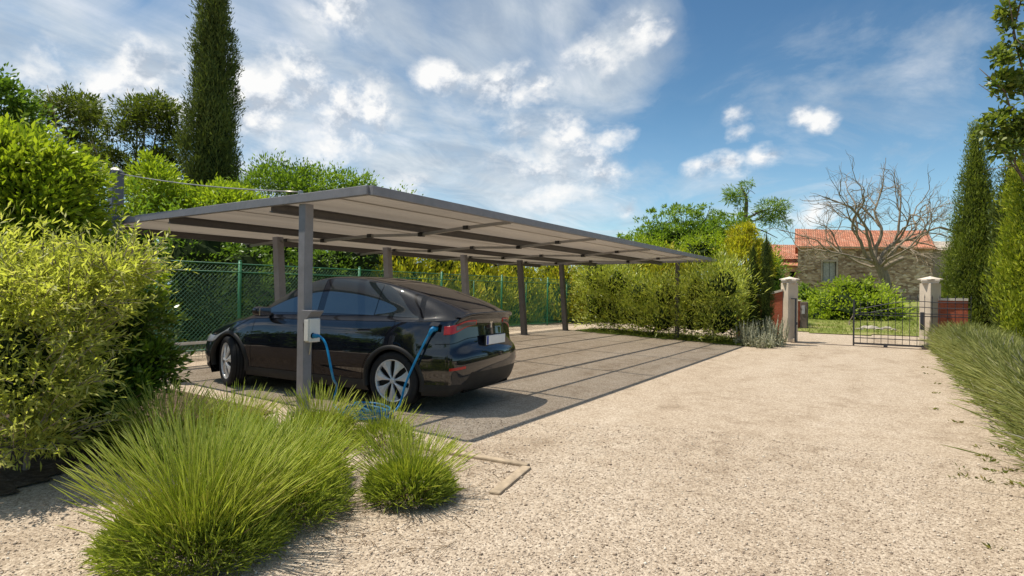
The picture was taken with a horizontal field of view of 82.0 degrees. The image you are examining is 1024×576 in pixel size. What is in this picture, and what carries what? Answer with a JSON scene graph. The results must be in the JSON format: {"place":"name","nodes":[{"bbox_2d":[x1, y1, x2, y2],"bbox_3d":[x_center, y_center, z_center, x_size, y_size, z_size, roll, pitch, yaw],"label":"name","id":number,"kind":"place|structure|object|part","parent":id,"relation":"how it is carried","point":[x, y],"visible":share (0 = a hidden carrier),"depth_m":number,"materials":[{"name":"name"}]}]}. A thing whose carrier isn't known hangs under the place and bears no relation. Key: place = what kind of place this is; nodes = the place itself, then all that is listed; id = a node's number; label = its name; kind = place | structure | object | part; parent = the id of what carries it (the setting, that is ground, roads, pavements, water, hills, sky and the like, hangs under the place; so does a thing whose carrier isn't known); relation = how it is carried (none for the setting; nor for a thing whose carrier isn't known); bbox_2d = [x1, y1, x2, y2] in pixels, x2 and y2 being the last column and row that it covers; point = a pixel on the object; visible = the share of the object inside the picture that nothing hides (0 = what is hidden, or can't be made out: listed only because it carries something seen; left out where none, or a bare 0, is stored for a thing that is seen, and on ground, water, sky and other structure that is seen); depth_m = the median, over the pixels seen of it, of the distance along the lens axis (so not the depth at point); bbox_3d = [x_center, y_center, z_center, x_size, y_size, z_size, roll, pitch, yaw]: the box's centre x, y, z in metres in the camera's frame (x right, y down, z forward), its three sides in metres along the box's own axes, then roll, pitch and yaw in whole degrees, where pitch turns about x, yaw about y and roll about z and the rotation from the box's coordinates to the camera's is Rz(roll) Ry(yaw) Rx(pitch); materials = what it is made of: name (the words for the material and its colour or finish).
{"place":"outdoors","nodes":[
{"label":"outdoors","id":0,"kind":"place"},
{"bbox_2d":[175,319,558,340],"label":"side lawn","id":1,"kind":"structure","parent":0,"point":[513,324],"depth_m":23.55,"materials":[{"name":"green plant"}]},
{"bbox_2d":[29,81,112,167],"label":"acacia tree","id":2,"kind":"object","parent":1,"relation":"on","point":[80,107],"visible":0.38,"depth_m":22.76,"materials":[{"name":"green plant"}]},
{"bbox_2d":[74,86,187,236],"bbox_3d":[-13.810,-3.211,22.014,4.412,9.139,4.043,1,0,-18],"label":"acacia tree","id":3,"kind":"object","parent":1,"relation":"on","point":[136,114],"visible":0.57,"depth_m":21.56,"materials":[{"name":"green plant"}]},
{"bbox_2d":[105,146,203,261],"bbox_3d":[-9.482,-1.139,15.530,2.553,5.036,2.373,1,0,33],"label":"ash sapling","id":4,"kind":"object","parent":1,"relation":"on","point":[152,169],"visible":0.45,"depth_m":15.20,"materials":[{"name":"green plant"}]},
{"bbox_2d":[169,0,246,206],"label":"tall cypress","id":5,"kind":"object","parent":1,"relation":"on","point":[208,136],"visible":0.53,"depth_m":20.57,"materials":[{"name":"green plant"}]},
{"bbox_2d":[170,171,273,208],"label":"broadleaf tree","id":6,"kind":"object","parent":1,"relation":"on","point":[223,195],"visible":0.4,"depth_m":15.67,"materials":[{"name":"green plant"}]},
{"bbox_2d":[226,148,337,199],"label":"broadleaf tree","id":7,"kind":"object","parent":1,"relation":"on","point":[291,178],"visible":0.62,"depth_m":19.46,"materials":[{"name":"green plant"}]},
{"bbox_2d":[276,157,383,195],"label":"broadleaf tree","id":8,"kind":"object","parent":1,"relation":"on","point":[341,177],"visible":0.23,"depth_m":20.61,"materials":[{"name":"green plant"}]},
{"bbox_2d":[370,255,449,288],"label":"golden conifer","id":9,"kind":"object","parent":1,"relation":"on","point":[407,264],"visible":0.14,"depth_m":18.80,"materials":[{"name":"green plant"}]},
{"bbox_2d":[417,258,493,303],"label":"golden conifer","id":10,"kind":"object","parent":1,"relation":"on","point":[449,267],"visible":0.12,"depth_m":20.50,"materials":[{"name":"green plant"}]},
{"bbox_2d":[459,262,526,322],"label":"hedge","id":11,"kind":"object","parent":1,"relation":"on","point":[487,269],"visible":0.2,"depth_m":22.31,"materials":[{"name":"green plant"}]},
{"bbox_2d":[495,265,556,322],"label":"shrub","id":12,"kind":"object","parent":1,"relation":"on","point":[527,275],"visible":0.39,"depth_m":23.95,"materials":[{"name":"green plant"}]},
{"bbox_2d":[532,265,588,321],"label":"golden conifer","id":13,"kind":"object","parent":1,"relation":"on","point":[551,272],"visible":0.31,"depth_m":25.27,"materials":[{"name":"green plant"}]},
{"bbox_2d":[0,319,1023,575],"bbox_3d":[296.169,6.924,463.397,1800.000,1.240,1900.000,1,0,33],"label":"ground","id":14,"kind":"structure","parent":0,"point":[834,393],"depth_m":4.99,"materials":[{"name":"beige gravel"}]},
{"bbox_2d":[0,62,78,138],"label":"broadleaf tree","id":15,"kind":"object","parent":14,"relation":"on","point":[8,87],"visible":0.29,"depth_m":17.07,"materials":[{"name":"green plant"}]},
{"bbox_2d":[0,376,271,495],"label":"planting bed","id":16,"kind":"object","parent":14,"relation":"on","point":[11,479],"visible":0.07,"depth_m":4.76,"materials":[{"name":"soil"}]},
{"bbox_2d":[0,109,172,314],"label":"laurel bush","id":17,"kind":"object","parent":16,"relation":"on","point":[36,168],"visible":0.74,"depth_m":5.46,"materials":[{"name":"green plant"}]},
{"bbox_2d":[0,198,197,471],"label":"olive leaved bush","id":18,"kind":"object","parent":16,"relation":"on","point":[38,347],"visible":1,"depth_m":4.42,"materials":[{"name":"green plant"}]},
{"bbox_2d":[6,273,195,457],"bbox_3d":[-3.700,0.668,5.365,1.182,1.711,1.553,1,0,8],"label":"dark laurel","id":19,"kind":"object","parent":16,"relation":"on","point":[154,316],"visible":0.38,"depth_m":5.48,"materials":[{"name":"green plant"}]},
{"bbox_2d":[93,333,188,415],"bbox_3d":[-3.440,0.968,5.513,0.707,1.116,1.037,1,0,-3],"label":"laurel sapling","id":20,"kind":"object","parent":16,"relation":"on","point":[148,375],"visible":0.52,"depth_m":5.33,"materials":[{"name":"green plant"}]},
{"bbox_2d":[161,341,206,358],"bbox_3d":[-6.534,1.167,10.147,0.042,0.345,7.112,1,0,33],"label":"net","id":21,"kind":"object","parent":16,"relation":"on","point":[192,343],"visible":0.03,"depth_m":10.99,"materials":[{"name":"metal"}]},
{"bbox_2d":[74,375,241,475],"bbox_3d":[-2.851,1.125,4.961,1.353,0.772,1.253,1,0,33],"label":"lavender","id":22,"kind":"object","parent":14,"relation":"on","point":[133,415],"visible":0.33,"depth_m":4.87,"materials":[{"name":"green plant"}]},
{"bbox_2d":[50,393,338,575],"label":"ornamental grass","id":23,"kind":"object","parent":14,"relation":"on","point":[170,512],"depth_m":3.13,"materials":[{"name":"green plant"}]},
{"bbox_2d":[54,235,401,349],"bbox_3d":[-7.196,-0.413,13.115,3.208,3.629,12.358,1,0,33],"label":"dark hedge","id":24,"kind":"object","parent":14,"relation":"on","point":[196,250],"visible":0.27,"depth_m":13.20,"materials":[{"name":"green plant"}]},
{"bbox_2d":[181,378,290,440],"bbox_3d":[-2.593,1.149,5.467,0.979,0.638,1.021,1,0,-3],"label":"lavender","id":25,"kind":"object","parent":14,"relation":"on","point":[259,406],"visible":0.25,"depth_m":5.50,"materials":[{"name":"green plant"}]},
{"bbox_2d":[95,176,435,337],"bbox_3d":[-6.741,-1.150,16.131,3.519,5.145,13.724,1,0,33],"label":"mixed hedge","id":26,"kind":"object","parent":14,"relation":"on","point":[225,252],"visible":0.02,"depth_m":13.89,"materials":[{"name":"green plant"}]},
{"bbox_2d":[154,404,379,540],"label":"ornamental grass","id":27,"kind":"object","parent":14,"relation":"on","point":[323,495],"depth_m":3.87,"materials":[{"name":"green plant"}]},
{"bbox_2d":[222,405,365,494],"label":"ornamental grass","id":28,"kind":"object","parent":14,"relation":"on","point":[345,472],"depth_m":4.55,"materials":[{"name":"green plant"}]},
{"bbox_2d":[274,377,366,445],"bbox_3d":[-1.829,1.174,5.695,0.996,0.686,1.051,1,0,33],"label":"lavender","id":29,"kind":"object","parent":14,"relation":"on","point":[325,409],"visible":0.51,"depth_m":5.63,"materials":[{"name":"green plant"}]},
{"bbox_2d":[59,259,584,353],"bbox_3d":[-2.163,0.446,17.815,0.083,1.915,23.303,1,0,33],"label":"chain link fence","id":30,"kind":"object","parent":14,"relation":"on","point":[240,272],"visible":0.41,"depth_m":13.83,"materials":[{"name":"green metal"}]},
{"bbox_2d":[205,276,515,408],"bbox_3d":[-2.289,0.639,8.593,4.764,1.626,2.259,2,0,26],"label":"electric car","id":31,"kind":"object","parent":14,"relation":"on","point":[374,331],"visible":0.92,"depth_m":7.48,"materials":[{"name":"black paint"}]},
{"bbox_3d":[-3.094,0.756,7.959,1.150,0.705,0.094,2,0,26],"label":"front door","id":32,"kind":"part","parent":31,"relation":"part of","materials":[{"name":"black paint"}]},
{"bbox_3d":[-2.960,0.109,8.142,0.894,0.480,0.211,2,0,26],"label":"side window","id":33,"kind":"part","parent":31,"relation":"part of","materials":[{"name":"black glass"}]},
{"bbox_3d":[-2.014,0.762,7.443,1.253,0.749,0.099,2,0,26],"label":"rear door","id":34,"kind":"part","parent":31,"relation":"part of","materials":[{"name":"black paint"}]},
{"bbox_3d":[-2.075,0.114,7.718,0.849,0.458,0.217,2,0,26],"label":"side window","id":35,"kind":"part","parent":31,"relation":"part of","materials":[{"name":"black glass"}]},
{"bbox_3d":[-1.389,0.161,7.383,0.657,0.391,0.221,2,0,26],"label":"side window","id":36,"kind":"part","parent":31,"relation":"part of","materials":[{"name":"black glass"}]},
{"bbox_3d":[-0.820,0.108,7.894,1.023,0.298,1.007,2,0,26],"label":"rear window","id":37,"kind":"part","parent":31,"relation":"part of","materials":[{"name":"black glass"}]},
{"bbox_2d":[177,319,571,350],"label":"wall","id":38,"kind":"structure","parent":14,"relation":"on","point":[192,346],"depth_m":13.83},
{"bbox_2d":[344,389,431,453],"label":"lavender","id":39,"kind":"object","parent":14,"relation":"on","point":[374,428],"visible":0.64,"depth_m":5.46,"materials":[{"name":"green plant"}]},
{"bbox_2d":[338,418,478,513],"bbox_3d":[-0.723,1.250,4.271,1.018,0.617,0.999,1,0,33],"label":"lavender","id":40,"kind":"object","parent":14,"relation":"on","point":[411,470],"visible":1,"depth_m":4.11,"materials":[{"name":"green plant"}]},
{"bbox_2d":[106,167,716,413],"bbox_3d":[-0.379,-0.092,13.794,6.560,3.224,14.660,1,0,33],"label":"carport","id":41,"kind":"object","parent":14,"relation":"on","point":[387,223],"visible":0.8,"depth_m":9.83,"materials":[{"name":"grey paint"}]},
{"bbox_2d":[302,310,323,354],"bbox_3d":[-2.260,0.505,6.670,0.165,0.507,0.172,1,0,33],"label":"charging station","id":42,"kind":"object","parent":41,"relation":"attached to","point":[310,322],"visible":0.96,"depth_m":6.62,"materials":[{"name":"white plastic"}]},
{"bbox_2d":[312,326,437,420],"bbox_3d":[-1.567,0.963,6.771,1.353,1.054,0.660,1,0,4],"label":"charging cable","id":43,"kind":"object","parent":42,"relation":"attached to","point":[432,329],"visible":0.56,"depth_m":6.90,"materials":[{"name":"blue rubber"}]},
{"bbox_2d":[286,439,542,561],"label":"dry stalks","id":44,"kind":"object","parent":14,"relation":"on","point":[412,518],"visible":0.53,"depth_m":3.82,"materials":[{"name":"beige plant"}]},
{"bbox_2d":[384,439,530,494],"bbox_3d":[-0.623,1.510,5.103,1.746,0.066,0.782,1,0,33],"label":"bed edging","id":45,"kind":"object","parent":14,"relation":"on","point":[509,481],"visible":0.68,"depth_m":4.96,"materials":[{"name":"concrete"}]},
{"bbox_2d":[557,241,773,342],"bbox_3d":[4.898,-0.076,19.636,3.273,3.626,8.148,1,0,-41],"label":"oleander hedge","id":46,"kind":"object","parent":14,"relation":"on","point":[721,287],"visible":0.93,"depth_m":18.79,"materials":[{"name":"green plant"}]},
{"bbox_2d":[578,328,784,347],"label":"verge","id":47,"kind":"structure","parent":14,"relation":"on","point":[587,330],"depth_m":19.36,"materials":[{"name":"green plant"}]},
{"bbox_2d":[708,266,761,338],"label":"oleander bush","id":48,"kind":"object","parent":47,"relation":"on","point":[737,316],"visible":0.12,"depth_m":18.45,"materials":[{"name":"green plant"}]},
{"bbox_2d":[733,319,759,346],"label":"silver plant","id":49,"kind":"object","parent":47,"relation":"on","point":[742,339],"visible":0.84,"depth_m":16.97,"materials":[{"name":"plant"}]},
{"bbox_2d":[744,243,761,331],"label":"slim cypress","id":50,"kind":"object","parent":47,"relation":"on","point":[753,281],"visible":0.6,"depth_m":17.78,"materials":[{"name":"green plant"}]},
{"bbox_2d":[755,232,775,337],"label":"slim cypress","id":51,"kind":"object","parent":47,"relation":"on","point":[765,300],"visible":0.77,"depth_m":17.59,"materials":[{"name":"green plant"}]},
{"bbox_2d":[755,314,789,346],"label":"silver plant","id":52,"kind":"object","parent":47,"relation":"on","point":[780,339],"visible":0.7,"depth_m":16.90,"materials":[{"name":"plant"}]},
{"bbox_2d":[738,289,782,337],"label":"garden wall","id":53,"kind":"structure","parent":14,"relation":"on","point":[778,302],"depth_m":18.79,"materials":[{"name":"brick"}]},
{"bbox_2d":[747,328,775,348],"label":"silver plant","id":54,"kind":"object","parent":14,"relation":"on","point":[758,342],"visible":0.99,"depth_m":16.39,"materials":[{"name":"plant"}]},
{"bbox_2d":[771,244,797,285],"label":"village house","id":55,"kind":"structure","parent":14,"relation":"on","point":[789,250],"depth_m":60.02,"materials":[{"name":"paint"}]},
{"bbox_2d":[779,277,799,341],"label":"gate pillar","id":56,"kind":"structure","parent":14,"relation":"on","point":[789,286],"depth_m":18.52,"materials":[{"name":"stone"}]},
{"bbox_2d":[791,298,797,341],"bbox_3d":[8.817,1.001,18.398,0.190,1.365,0.080,1,0,33],"label":"gate","id":57,"kind":"object","parent":56,"relation":"attached to","point":[796,324],"visible":1,"depth_m":18.36,"materials":[{"name":"metal"}]},
{"bbox_2d":[791,342,931,349],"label":"gate track","id":58,"kind":"structure","parent":14,"relation":"on","point":[863,346],"depth_m":17.23,"materials":[{"name":"grey metal"}]},
{"bbox_2d":[853,294,971,347],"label":"iron gate","id":59,"kind":"structure","parent":58,"relation":"on","point":[922,316],"depth_m":16.78,"materials":[{"name":"black metal"}]},
{"bbox_2d":[795,229,935,300],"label":"stone barn","id":60,"kind":"structure","parent":14,"relation":"on","point":[905,277],"depth_m":52.02,"materials":[{"name":"stone"}]},
{"bbox_2d":[821,260,837,282],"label":"window","id":61,"kind":"structure","parent":60,"relation":"in","point":[825,276],"depth_m":52.18,"materials":[{"name":"paint"}]},
{"bbox_2d":[917,276,943,348],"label":"gate pillar","id":62,"kind":"structure","parent":14,"relation":"on","point":[930,286],"depth_m":16.58,"materials":[{"name":"stone"}]},
{"bbox_2d":[933,241,953,287],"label":"lean to","id":63,"kind":"object","parent":14,"relation":"on","point":[937,261],"visible":0.2,"depth_m":52.52,"materials":[{"name":"brown paint"}]},
{"bbox_2d":[938,298,967,327],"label":"garden wall","id":64,"kind":"structure","parent":14,"relation":"on","point":[959,304],"depth_m":16.37,"materials":[{"name":"brick"}]},
{"bbox_2d":[933,114,1000,329],"bbox_3d":[15.088,-1.925,19.229,2.376,7.513,2.371,1,0,33],"label":"cypress tree","id":65,"kind":"object","parent":14,"relation":"on","point":[968,252],"visible":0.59,"depth_m":18.95,"materials":[{"name":"green plant"}]},
{"bbox_2d":[921,366,1023,549],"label":"weeds","id":66,"kind":"object","parent":14,"relation":"on","point":[1004,471],"visible":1,"depth_m":5.08,"materials":[{"name":"green plant"}]},
{"bbox_2d":[980,153,1021,331],"bbox_3d":[14.816,-1.182,17.518,1.394,6.110,1.377,1,0,-4],"label":"slim cypress","id":67,"kind":"object","parent":14,"relation":"on","point":[994,213],"visible":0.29,"depth_m":17.60,"materials":[{"name":"green plant"}]},
{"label":"hedge bed","id":68,"kind":"structure","parent":14,"relation":"on","visible":0},
{"bbox_2d":[917,319,1023,485],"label":"lavender hedge","id":69,"kind":"object","parent":68,"relation":"on","point":[988,362],"visible":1,"depth_m":7.62,"materials":[{"name":"green plant"}]},
{"bbox_2d":[967,0,1023,182],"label":"broadleaf tree","id":70,"kind":"object","parent":68,"relation":"on","point":[1007,136],"visible":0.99,"depth_m":14.32,"materials":[{"name":"green plant"}]},
{"bbox_2d":[974,109,1023,337],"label":"thuja tree","id":71,"kind":"object","parent":68,"relation":"on","point":[1012,233],"visible":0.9,"depth_m":15.05,"materials":[{"name":"green plant"}]},
{"bbox_2d":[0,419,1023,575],"bbox_3d":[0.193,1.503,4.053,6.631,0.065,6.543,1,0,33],"label":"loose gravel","id":72,"kind":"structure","parent":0,"point":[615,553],"depth_m":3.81,"materials":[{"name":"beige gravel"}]},
{"bbox_2d":[0,0,1023,291],"label":"sky","id":73,"kind":"structure","parent":0,"point":[586,115],"materials":[{"name":"blue"}]},
{"bbox_2d":[577,300,918,335],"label":"lawn","id":74,"kind":"structure","parent":0,"point":[863,332],"depth_m":24.51,"materials":[{"name":"green plant"}]},
{"bbox_2d":[571,264,623,319],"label":"golden conifer","id":75,"kind":"object","parent":74,"relation":"on","point":[589,292],"visible":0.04,"depth_m":25.95,"materials":[{"name":"green plant"}]},
{"bbox_2d":[605,264,658,319],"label":"golden conifer","id":76,"kind":"object","parent":74,"relation":"on","point":[641,266],"visible":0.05,"depth_m":25.80,"materials":[{"name":"green plant"}]},
{"bbox_2d":[642,240,700,320],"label":"golden conifer","id":77,"kind":"object","parent":74,"relation":"on","point":[661,269],"visible":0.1,"depth_m":25.25,"materials":[{"name":"plant"}]},
{"bbox_2d":[624,224,748,306],"bbox_3d":[7.684,-0.677,26.839,7.039,4.580,5.368,1,0,33],"label":"tall shrub","id":78,"kind":"object","parent":74,"relation":"on","point":[699,246],"visible":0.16,"depth_m":26.49,"materials":[{"name":"green plant"}]},
{"bbox_2d":[617,202,765,270],"bbox_3d":[10.031,-1.771,32.804,8.430,6.528,5.336,1,0,11],"label":"broadleaf tree","id":79,"kind":"object","parent":74,"relation":"on","point":[668,231],"visible":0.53,"depth_m":32.31,"materials":[{"name":"green plant"}]},
{"bbox_2d":[713,219,779,284],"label":"golden bush","id":80,"kind":"object","parent":74,"relation":"on","point":[743,242],"visible":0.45,"depth_m":24.66,"materials":[{"name":"yellow plant"}]},
{"bbox_2d":[719,177,796,277],"bbox_3d":[14.943,-2.746,36.027,4.490,8.151,2.324,1,0,3],"label":"wispy pine","id":81,"kind":"object","parent":74,"relation":"on","point":[762,213],"visible":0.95,"depth_m":35.89,"materials":[{"name":"green plant"}]},
{"bbox_2d":[757,241,801,299],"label":"tall shrub","id":82,"kind":"object","parent":74,"relation":"on","point":[778,282],"visible":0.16,"depth_m":25.60,"materials":[{"name":"green plant"}]},
{"bbox_2d":[798,300,807,327],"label":"meter wall","id":83,"kind":"structure","parent":74,"relation":"on","point":[802,314],"depth_m":23.88,"materials":[{"name":"concrete"}]},
{"bbox_2d":[798,281,820,302],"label":"round bush","id":84,"kind":"object","parent":74,"relation":"on","point":[802,284],"visible":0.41,"depth_m":39.83,"materials":[{"name":"green plant"}]},
{"bbox_2d":[798,273,916,324],"bbox_3d":[15.902,0.839,27.667,5.660,3.316,7.981,1,0,33],"label":"bramble mound","id":85,"kind":"object","parent":74,"relation":"on","point":[836,303],"visible":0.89,"depth_m":28.43,"materials":[{"name":"green plant"}]},
{"bbox_2d":[759,150,962,301],"bbox_3d":[22.255,-3.329,36.747,14.124,9.941,8.689,1,0,16],"label":"bare tree","id":86,"kind":"object","parent":74,"relation":"on","point":[880,266],"visible":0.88,"depth_m":36.80,"materials":[{"name":"brown plant"}]},
{"bbox_2d":[865,325,878,328],"bbox_3d":[14.301,1.585,23.370,0.480,0.214,0.356,1,0,33],"label":"rock","id":87,"kind":"object","parent":74,"relation":"on","point":[871,327],"visible":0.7,"depth_m":23.27,"materials":[{"name":"white stone"}]}
]}

